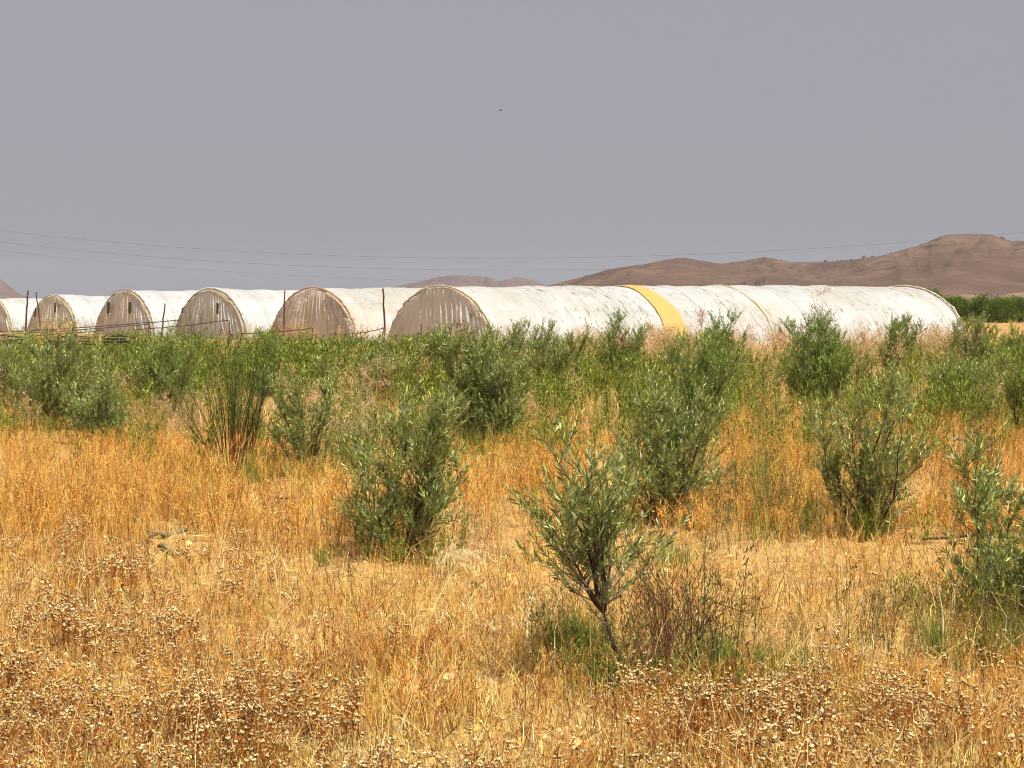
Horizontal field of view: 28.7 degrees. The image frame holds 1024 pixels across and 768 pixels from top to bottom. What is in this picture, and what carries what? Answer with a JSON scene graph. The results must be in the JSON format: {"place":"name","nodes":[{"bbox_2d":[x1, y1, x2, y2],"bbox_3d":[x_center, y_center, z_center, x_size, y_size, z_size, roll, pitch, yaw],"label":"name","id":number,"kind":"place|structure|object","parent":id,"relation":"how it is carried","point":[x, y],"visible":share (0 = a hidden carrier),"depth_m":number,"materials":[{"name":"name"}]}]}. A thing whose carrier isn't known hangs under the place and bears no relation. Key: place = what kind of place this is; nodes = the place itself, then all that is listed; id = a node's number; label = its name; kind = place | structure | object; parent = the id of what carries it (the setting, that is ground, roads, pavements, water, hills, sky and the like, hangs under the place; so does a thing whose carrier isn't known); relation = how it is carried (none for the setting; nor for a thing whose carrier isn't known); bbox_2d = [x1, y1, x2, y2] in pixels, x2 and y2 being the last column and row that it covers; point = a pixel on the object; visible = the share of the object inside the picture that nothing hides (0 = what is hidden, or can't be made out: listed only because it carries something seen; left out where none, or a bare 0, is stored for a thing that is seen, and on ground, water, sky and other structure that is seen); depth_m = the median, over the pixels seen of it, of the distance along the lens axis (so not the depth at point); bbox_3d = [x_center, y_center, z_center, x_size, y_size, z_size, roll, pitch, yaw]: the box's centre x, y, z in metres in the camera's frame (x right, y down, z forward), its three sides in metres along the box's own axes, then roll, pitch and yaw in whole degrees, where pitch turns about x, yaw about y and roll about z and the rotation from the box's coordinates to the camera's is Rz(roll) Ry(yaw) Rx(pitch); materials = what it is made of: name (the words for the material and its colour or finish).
{"place":"outdoors","nodes":[
{"label":"outdoors","id":0,"kind":"place"},
{"bbox_2d":[0,279,30,298],"bbox_3d":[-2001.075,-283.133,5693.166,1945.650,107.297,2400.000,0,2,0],"label":"distant slope","id":1,"kind":"structure","parent":0,"point":[6,291],"depth_m":5330.09,"materials":[{"name":"brown soil"}]},
{"bbox_2d":[3,327,103,336],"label":"long pipe","id":2,"kind":"object","parent":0,"point":[74,332],"visible":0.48,"depth_m":83.40,"materials":[{"name":"black plastic"}]},
{"bbox_2d":[10,319,180,331],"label":"long pipe","id":3,"kind":"object","parent":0,"point":[142,322],"visible":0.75,"depth_m":86.03,"materials":[{"name":"metal"}]},
{"bbox_2d":[392,275,546,287],"bbox_3d":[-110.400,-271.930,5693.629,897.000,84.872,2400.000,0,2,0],"label":"distant hills","id":4,"kind":"structure","parent":0,"point":[458,280],"depth_m":5405.07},
{"bbox_2d":[0,250,1020,281],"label":"overhead wire","id":5,"kind":"object","parent":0,"point":[483,281],"visible":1,"depth_m":265.62,"materials":[{"name":"grey metal"}]},
{"bbox_2d":[0,309,1023,767],"bbox_3d":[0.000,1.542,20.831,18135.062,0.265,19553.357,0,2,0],"label":"ground","id":6,"kind":"structure","parent":0,"point":[516,523],"depth_m":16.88,"materials":[{"name":"yellow plant"}]},
{"bbox_2d":[0,335,21,361],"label":"hose bundle","id":7,"kind":"object","parent":6,"relation":"on","point":[9,340],"visible":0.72,"depth_m":45.50,"materials":[{"name":"black plastic"}]},
{"bbox_2d":[0,298,42,330],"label":"greenhouse tunnel","id":8,"kind":"structure","parent":6,"relation":"on","point":[13,308],"depth_m":162.55,"materials":[{"name":"white plastic"}]},
{"bbox_2d":[0,326,48,380],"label":"olive shrub","id":9,"kind":"object","parent":6,"relation":"on","point":[31,339],"visible":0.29,"depth_m":55.45,"materials":[{"name":"green plant"}]},
{"bbox_2d":[25,290,28,329],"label":"wooden post","id":10,"kind":"object","parent":6,"relation":"on","point":[26,310],"visible":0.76,"depth_m":127.86,"materials":[{"name":"brown wood"}]},
{"bbox_2d":[36,292,40,333],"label":"wooden post","id":11,"kind":"object","parent":6,"relation":"on","point":[38,311],"visible":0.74,"depth_m":127.90,"materials":[{"name":"brown wood"}]},
{"bbox_2d":[0,314,130,429],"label":"olive shrub","id":12,"kind":"object","parent":6,"relation":"on","point":[48,374],"visible":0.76,"depth_m":36.70,"materials":[{"name":"green plant"}]},
{"bbox_2d":[27,294,110,333],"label":"greenhouse tunnel","id":13,"kind":"structure","parent":6,"relation":"on","point":[78,307],"depth_m":151.69,"materials":[{"name":"white plastic"}]},
{"bbox_2d":[51,336,97,366],"bbox_3d":[-9.962,-0.242,45.559,1.101,1.727,0.079,0,2,0],"label":"hose bundle","id":14,"kind":"object","parent":6,"relation":"on","point":[87,341],"visible":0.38,"depth_m":45.55,"materials":[{"name":"black plastic"}]},
{"bbox_2d":[0,323,149,334],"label":"long pipe","id":15,"kind":"object","parent":6,"relation":"on","point":[88,329],"visible":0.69,"depth_m":85.11,"materials":[{"name":"metal"}]},
{"bbox_2d":[0,327,64,332],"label":"long pipe","id":16,"kind":"object","parent":15,"relation":"on","point":[27,331],"visible":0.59,"depth_m":83.89,"materials":[{"name":"grey metal"}]},
{"bbox_2d":[57,362,136,441],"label":"olive shrub","id":17,"kind":"object","parent":6,"relation":"on","point":[91,408],"visible":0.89,"depth_m":32.97,"materials":[{"name":"green plant"}]},
{"bbox_2d":[103,334,135,390],"bbox_3d":[-9.030,-0.272,46.058,0.758,1.746,0.079,0,2,0],"label":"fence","id":18,"kind":"object","parent":6,"relation":"on","point":[120,341],"visible":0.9,"depth_m":46.05,"materials":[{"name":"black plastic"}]},
{"bbox_2d":[93,325,154,357],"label":"olive shrub","id":19,"kind":"object","parent":6,"relation":"on","point":[133,335],"visible":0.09,"depth_m":57.39,"materials":[{"name":"green plant"}]},
{"bbox_2d":[94,289,198,336],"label":"greenhouse tunnel","id":20,"kind":"structure","parent":6,"relation":"on","point":[125,306],"depth_m":139.69,"materials":[{"name":"white plastic"}]},
{"bbox_2d":[160,303,165,337],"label":"wooden post","id":21,"kind":"object","parent":6,"relation":"on","point":[163,319],"visible":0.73,"depth_m":117.92,"materials":[{"name":"brown wood"}]},
{"bbox_2d":[108,320,219,415],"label":"olive shrub","id":22,"kind":"object","parent":6,"relation":"on","point":[180,361],"visible":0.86,"depth_m":40.64,"materials":[{"name":"green plant"}]},
{"bbox_2d":[149,527,186,536],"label":"dead branch","id":23,"kind":"object","parent":6,"relation":"on","point":[163,533],"visible":0.75,"depth_m":19.98,"materials":[{"name":"beige wood"}]},
{"bbox_2d":[157,543,183,555],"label":"dead branch","id":24,"kind":"object","parent":6,"relation":"on","point":[166,548],"visible":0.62,"depth_m":19.03,"materials":[{"name":"beige wood"}]},
{"bbox_2d":[179,305,205,361],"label":"dry weed","id":25,"kind":"object","parent":6,"relation":"on","point":[195,328],"visible":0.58,"depth_m":49.81,"materials":[{"name":"beige plant"}]},
{"bbox_2d":[137,326,285,475],"bbox_3d":[-4.124,0.229,27.813,1.984,2.118,1.691,0,2,0],"label":"broom shrub","id":26,"kind":"object","parent":6,"relation":"on","point":[233,415],"visible":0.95,"depth_m":27.67,"materials":[{"name":"green plant"}]},
{"bbox_2d":[174,287,299,339],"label":"greenhouse tunnel","id":27,"kind":"structure","parent":6,"relation":"on","point":[238,309],"depth_m":127.48,"materials":[{"name":"white plastic"}]},
{"bbox_2d":[252,319,314,393],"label":"olive shrub","id":28,"kind":"object","parent":6,"relation":"on","point":[268,340],"visible":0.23,"depth_m":51.00,"materials":[{"name":"green plant"}]},
{"bbox_2d":[283,290,285,336],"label":"wooden post","id":29,"kind":"object","parent":6,"relation":"on","point":[284,312],"visible":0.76,"depth_m":111.92,"materials":[{"name":"brown wood"}]},
{"bbox_2d":[249,353,344,476],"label":"olive shrub","id":30,"kind":"object","parent":6,"relation":"on","point":[294,437],"visible":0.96,"depth_m":27.58,"materials":[{"name":"green plant"}]},
{"bbox_2d":[304,475,354,501],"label":"oat grass","id":31,"kind":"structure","parent":6,"relation":"on","point":[326,488],"depth_m":23.68,"materials":[{"name":"beige plant"}]},
{"bbox_2d":[306,410,374,460],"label":"dead weed","id":32,"kind":"object","parent":6,"relation":"on","point":[341,432],"visible":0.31,"depth_m":29.24,"materials":[{"name":"brown plant"}]},
{"bbox_2d":[324,543,372,575],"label":"dead weed","id":33,"kind":"object","parent":6,"relation":"on","point":[348,562],"visible":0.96,"depth_m":17.51,"materials":[{"name":"brown plant"}]},
{"bbox_2d":[344,315,357,337],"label":"dry weed","id":34,"kind":"object","parent":6,"relation":"on","point":[348,328],"visible":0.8,"depth_m":79.34,"materials":[{"name":"beige plant"}]},
{"bbox_2d":[271,287,433,342],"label":"greenhouse tunnel","id":35,"kind":"structure","parent":6,"relation":"on","point":[324,310],"depth_m":115.66,"materials":[{"name":"white plastic"}]},
{"bbox_2d":[322,370,392,464],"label":"dead weed","id":36,"kind":"object","parent":6,"relation":"on","point":[363,411],"visible":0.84,"depth_m":28.62,"materials":[{"name":"brown plant"}]},
{"bbox_2d":[368,496,375,560],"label":"pale reed","id":37,"kind":"object","parent":6,"relation":"on","point":[373,535],"visible":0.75,"depth_m":18.90,"materials":[{"name":"beige plant"}]},
{"bbox_2d":[348,332,406,400],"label":"olive shrub","id":38,"kind":"object","parent":6,"relation":"on","point":[385,349],"visible":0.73,"depth_m":46.24,"materials":[{"name":"green plant"}]},
{"bbox_2d":[382,288,385,339],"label":"wooden post","id":39,"kind":"object","parent":6,"relation":"on","point":[384,311],"visible":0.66,"depth_m":97.91,"materials":[{"name":"brown wood"}]},
{"bbox_2d":[330,373,478,562],"bbox_3d":[-1.024,0.804,18.929,1.456,1.858,1.262,0,2,0],"label":"olive shrub","id":40,"kind":"object","parent":6,"relation":"on","point":[429,467],"visible":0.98,"depth_m":18.88,"materials":[{"name":"green plant"}]},
{"bbox_2d":[413,324,453,375],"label":"olive shrub","id":41,"kind":"object","parent":6,"relation":"on","point":[428,351],"visible":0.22,"depth_m":55.65,"materials":[{"name":"green plant"}]},
{"bbox_2d":[405,536,498,575],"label":"oat grass","id":42,"kind":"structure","parent":6,"relation":"on","point":[462,556],"depth_m":18.03,"materials":[{"name":"beige plant"}]},
{"bbox_2d":[452,318,474,371],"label":"dry weed","id":43,"kind":"object","parent":6,"relation":"on","point":[461,338],"visible":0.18,"depth_m":45.86,"materials":[{"name":"beige plant"}]},
{"bbox_2d":[439,503,514,561],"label":"dead weed","id":44,"kind":"object","parent":6,"relation":"on","point":[481,533],"visible":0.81,"depth_m":19.00,"materials":[{"name":"brown plant"}]},
{"bbox_2d":[418,313,539,454],"bbox_3d":[-0.563,0.030,31.515,1.875,2.330,1.646,1,2,15],"label":"olive shrub","id":45,"kind":"object","parent":6,"relation":"on","point":[486,393],"visible":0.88,"depth_m":31.24,"materials":[{"name":"green plant"}]},
{"bbox_2d":[420,585,570,663],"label":"oat grass","id":46,"kind":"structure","parent":6,"relation":"on","point":[510,617],"depth_m":13.26,"materials":[{"name":"beige plant"}]},
{"bbox_2d":[480,316,538,374],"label":"olive shrub","id":47,"kind":"object","parent":6,"relation":"on","point":[516,340],"visible":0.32,"depth_m":57.46,"materials":[{"name":"green plant"}]},
{"bbox_2d":[0,462,1023,767],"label":"seed head weeds","id":48,"kind":"object","parent":6,"relation":"on","point":[776,708],"visible":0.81,"depth_m":10.91,"materials":[{"name":"beige plant"}]},
{"bbox_2d":[0,327,1023,702],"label":"green weeds","id":49,"kind":"object","parent":6,"relation":"on","point":[956,395],"visible":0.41,"depth_m":38.12,"materials":[{"name":"green plant"}]},
{"bbox_2d":[0,314,1023,464],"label":"airy dry weeds","id":50,"kind":"object","parent":6,"relation":"on","point":[935,334],"visible":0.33,"depth_m":56.76,"materials":[{"name":"beige plant"}]},
{"bbox_2d":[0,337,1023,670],"bbox_3d":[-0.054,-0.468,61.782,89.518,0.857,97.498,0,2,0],"label":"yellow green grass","id":51,"kind":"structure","parent":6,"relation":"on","point":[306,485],"depth_m":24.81,"materials":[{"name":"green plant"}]},
{"bbox_2d":[0,430,1023,767],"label":"clods","id":52,"kind":"object","parent":6,"relation":"on","point":[592,730],"visible":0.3,"depth_m":13.78,"materials":[{"name":"brown soil"}]},
{"bbox_2d":[522,317,593,388],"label":"olive shrub","id":53,"kind":"object","parent":6,"relation":"on","point":[541,343],"visible":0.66,"depth_m":48.41,"materials":[{"name":"green plant"}]},
{"bbox_2d":[513,569,623,647],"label":"dead weed","id":54,"kind":"object","parent":6,"relation":"on","point":[556,584],"visible":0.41,"depth_m":13.95,"materials":[{"name":"brown plant"}]},
{"bbox_2d":[122,399,1023,716],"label":"green tufts","id":55,"kind":"object","parent":6,"relation":"on","point":[932,637],"visible":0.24,"depth_m":13.37,"materials":[{"name":"green plant"}]},
{"bbox_2d":[125,351,1023,704],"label":"leafy weeds","id":56,"kind":"object","parent":6,"relation":"on","point":[987,619],"visible":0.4,"depth_m":13.71,"materials":[{"name":"green plant"}]},
{"bbox_2d":[505,396,694,671],"bbox_3d":[0.555,0.982,12.324,1.214,1.847,1.137,0,2,0],"label":"olive shrub","id":57,"kind":"object","parent":6,"relation":"on","point":[595,533],"visible":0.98,"depth_m":12.21,"materials":[{"name":"green plant"}]},
{"bbox_2d":[599,328,631,361],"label":"dry weed","id":58,"kind":"object","parent":6,"relation":"on","point":[618,341],"visible":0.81,"depth_m":55.62,"materials":[{"name":"beige plant"}]},
{"bbox_2d":[588,307,653,385],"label":"olive shrub","id":59,"kind":"object","parent":6,"relation":"on","point":[610,334],"visible":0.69,"depth_m":55.73,"materials":[{"name":"green plant"}]},
{"bbox_2d":[623,603,700,692],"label":"dead weed","id":60,"kind":"object","parent":6,"relation":"on","point":[651,627],"visible":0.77,"depth_m":11.87,"materials":[{"name":"brown plant"}]},
{"bbox_2d":[595,364,743,527],"bbox_3d":[1.653,0.672,21.677,1.604,1.787,1.704,0,2,0],"label":"olive shrub","id":61,"kind":"object","parent":6,"relation":"on","point":[668,434],"visible":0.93,"depth_m":21.33,"materials":[{"name":"green plant"}]},
{"bbox_2d":[574,501,770,685],"bbox_3d":[0.877,1.259,12.104,1.034,1.245,0.961,-1,3,-25],"label":"dead weed","id":62,"kind":"object","parent":6,"relation":"on","point":[667,654],"visible":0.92,"depth_m":12.04,"materials":[{"name":"brown plant"}]},
{"bbox_2d":[388,284,968,347],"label":"greenhouse tunnel","id":63,"kind":"structure","parent":6,"relation":"on","point":[767,307],"depth_m":108.53,"materials":[{"name":"white plastic"}]},
{"bbox_2d":[681,305,712,357],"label":"dry weed","id":64,"kind":"object","parent":6,"relation":"on","point":[700,315],"visible":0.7,"depth_m":61.56,"materials":[{"name":"beige plant"}]},
{"bbox_2d":[649,315,752,432],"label":"olive shrub","id":65,"kind":"object","parent":6,"relation":"on","point":[711,362],"visible":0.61,"depth_m":33.83,"materials":[{"name":"green plant"}]},
{"bbox_2d":[622,541,786,680],"bbox_3d":[1.161,1.430,12.219,0.983,0.914,0.883,0,2,0],"label":"dead weed","id":66,"kind":"object","parent":6,"relation":"on","point":[698,637],"visible":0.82,"depth_m":12.16,"materials":[{"name":"brown plant"}]},
{"bbox_2d":[692,307,748,382],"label":"olive shrub","id":67,"kind":"object","parent":6,"relation":"on","point":[726,331],"visible":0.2,"depth_m":51.17,"materials":[{"name":"green plant"}]},
{"bbox_2d":[776,324,799,359],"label":"dry weed","id":68,"kind":"object","parent":6,"relation":"on","point":[782,336],"visible":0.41,"depth_m":61.99,"materials":[{"name":"beige plant"}]},
{"bbox_2d":[809,287,837,336],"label":"dry weed","id":69,"kind":"object","parent":6,"relation":"on","point":[822,308],"visible":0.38,"depth_m":66.33,"materials":[{"name":"beige plant"}]},
{"bbox_2d":[769,309,879,409],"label":"olive shrub","id":70,"kind":"object","parent":6,"relation":"on","point":[820,362],"visible":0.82,"depth_m":42.92,"materials":[{"name":"green plant"}]},
{"bbox_2d":[849,322,878,359],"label":"dry weed","id":71,"kind":"object","parent":6,"relation":"on","point":[860,340],"visible":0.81,"depth_m":63.85,"materials":[{"name":"beige plant"}]},
{"bbox_2d":[798,348,946,538],"bbox_3d":[3.640,0.608,20.364,1.330,1.968,1.246,2,3,34],"label":"olive shrub","id":72,"kind":"object","parent":6,"relation":"on","point":[887,461],"visible":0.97,"depth_m":20.26,"materials":[{"name":"green plant"}]},
{"bbox_2d":[872,311,926,368],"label":"olive shrub","id":73,"kind":"object","parent":6,"relation":"on","point":[894,335],"visible":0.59,"depth_m":58.87,"materials":[{"name":"green plant"}]},
{"bbox_2d":[928,287,943,298],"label":"hedge tree","id":74,"kind":"object","parent":6,"relation":"on","point":[935,291],"visible":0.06,"depth_m":224.38,"materials":[{"name":"green plant"}]},
{"bbox_2d":[937,585,943,655],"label":"pale reed","id":75,"kind":"object","parent":6,"relation":"on","point":[942,617],"visible":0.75,"depth_m":13.83,"materials":[{"name":"beige plant"}]},
{"bbox_2d":[941,294,965,317],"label":"hedge tree","id":76,"kind":"object","parent":6,"relation":"on","point":[955,303],"visible":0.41,"depth_m":223.68,"materials":[{"name":"green plant"}]},
{"bbox_2d":[922,533,986,539],"bbox_3d":[4.438,1.531,20.087,0.755,0.050,0.086,-1,3,-20],"label":"irrigation hose","id":77,"kind":"object","parent":6,"relation":"on","point":[960,536],"visible":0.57,"depth_m":20.06,"materials":[{"name":"black plastic"}]},
{"bbox_2d":[915,341,1002,407],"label":"olive shrub","id":78,"kind":"object","parent":6,"relation":"on","point":[967,364],"visible":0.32,"depth_m":41.66,"materials":[{"name":"green plant"}]},
{"bbox_2d":[955,294,977,322],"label":"hedge tree","id":79,"kind":"object","parent":6,"relation":"on","point":[966,302],"visible":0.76,"depth_m":224.24,"materials":[{"name":"green plant"}]},
{"bbox_2d":[941,310,998,367],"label":"olive shrub","id":80,"kind":"object","parent":6,"relation":"on","point":[974,324],"visible":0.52,"depth_m":57.23,"materials":[{"name":"green plant"}]},
{"bbox_2d":[943,401,1013,462],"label":"dead weed","id":81,"kind":"object","parent":6,"relation":"on","point":[987,445],"visible":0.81,"depth_m":26.91,"materials":[{"name":"brown plant"}]},
{"bbox_2d":[935,414,1023,626],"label":"olive shrub","id":82,"kind":"object","parent":6,"relation":"on","point":[984,490],"visible":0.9,"depth_m":15.24,"materials":[{"name":"green plant"}]},
{"bbox_2d":[965,292,997,322],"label":"hedge tree","id":83,"kind":"object","parent":6,"relation":"on","point":[978,304],"visible":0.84,"depth_m":223.44,"materials":[{"name":"green plant"}]},
{"bbox_2d":[943,292,1023,305],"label":"pale rise","id":84,"kind":"structure","parent":6,"relation":"on","point":[1021,294],"depth_m":1110.48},
{"bbox_2d":[981,294,1010,322],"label":"hedge tree","id":85,"kind":"object","parent":6,"relation":"on","point":[996,299],"visible":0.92,"depth_m":223.81,"materials":[{"name":"green plant"}]},
{"bbox_2d":[980,317,1023,374],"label":"olive shrub","id":86,"kind":"object","parent":6,"relation":"on","point":[1009,342],"visible":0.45,"depth_m":55.67,"materials":[{"name":"green plant"}]},
{"bbox_2d":[986,344,1023,435],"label":"olive shrub","id":87,"kind":"object","parent":6,"relation":"on","point":[1015,392],"visible":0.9,"depth_m":34.61,"materials":[{"name":"green plant"}]},
{"bbox_2d":[994,294,1023,322],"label":"hedge tree","id":88,"kind":"object","parent":6,"relation":"on","point":[1007,304],"visible":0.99,"depth_m":224.18,"materials":[{"name":"green plant"}]},
{"bbox_2d":[1008,295,1023,322],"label":"hedge tree","id":89,"kind":"object","parent":6,"relation":"on","point":[1020,306],"visible":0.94,"depth_m":225.27,"materials":[{"name":"green plant"}]},
{"bbox_2d":[3,242,1020,269],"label":"overhead wire","id":90,"kind":"object","parent":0,"point":[583,269],"visible":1,"depth_m":257.57,"materials":[{"name":"grey metal"}]},
{"bbox_2d":[0,0,1023,298],"label":"sky","id":91,"kind":"structure","parent":0,"point":[348,130],"materials":[{"name":"grey"}]},
{"bbox_2d":[8,231,1023,257],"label":"overhead wire","id":92,"kind":"object","parent":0,"point":[576,257],"visible":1,"depth_m":249.52,"materials":[{"name":"grey metal"}]},
{"bbox_2d":[547,234,1023,297],"bbox_3d":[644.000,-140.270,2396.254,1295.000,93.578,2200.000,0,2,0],"label":"brown hills","id":93,"kind":"structure","parent":0,"point":[994,276],"depth_m":1883.45,"materials":[{"name":"brown soil"}]},
{"bbox_2d":[727,234,1008,285],"bbox_3d":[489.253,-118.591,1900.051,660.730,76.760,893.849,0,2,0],"label":"hill scrub","id":94,"kind":"object","parent":93,"relation":"on","point":[766,282],"visible":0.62,"depth_m":1786.14,"materials":[{"name":"brown plant"}]},
{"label":"stake","id":95,"kind":"object","parent":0,"visible":0},
{"bbox_2d":[133,318,228,329],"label":"long pipe","id":96,"kind":"object","parent":95,"relation":"attached to","point":[222,320],"visible":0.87,"depth_m":85.66,"materials":[{"name":"metal"}]},
{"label":"stake","id":97,"kind":"object","parent":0,"visible":0},
{"bbox_2d":[235,328,308,334],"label":"long pipe","id":98,"kind":"object","parent":97,"relation":"attached to","point":[279,331],"visible":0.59,"depth_m":85.95,"materials":[{"name":"grey metal"}]},
{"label":"stake","id":99,"kind":"object","parent":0,"visible":0},
{"bbox_2d":[349,326,382,334],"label":"long pipe","id":100,"kind":"object","parent":99,"relation":"attached to","point":[368,331],"visible":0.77,"depth_m":87.66,"materials":[{"name":"grey metal"}]}
]}

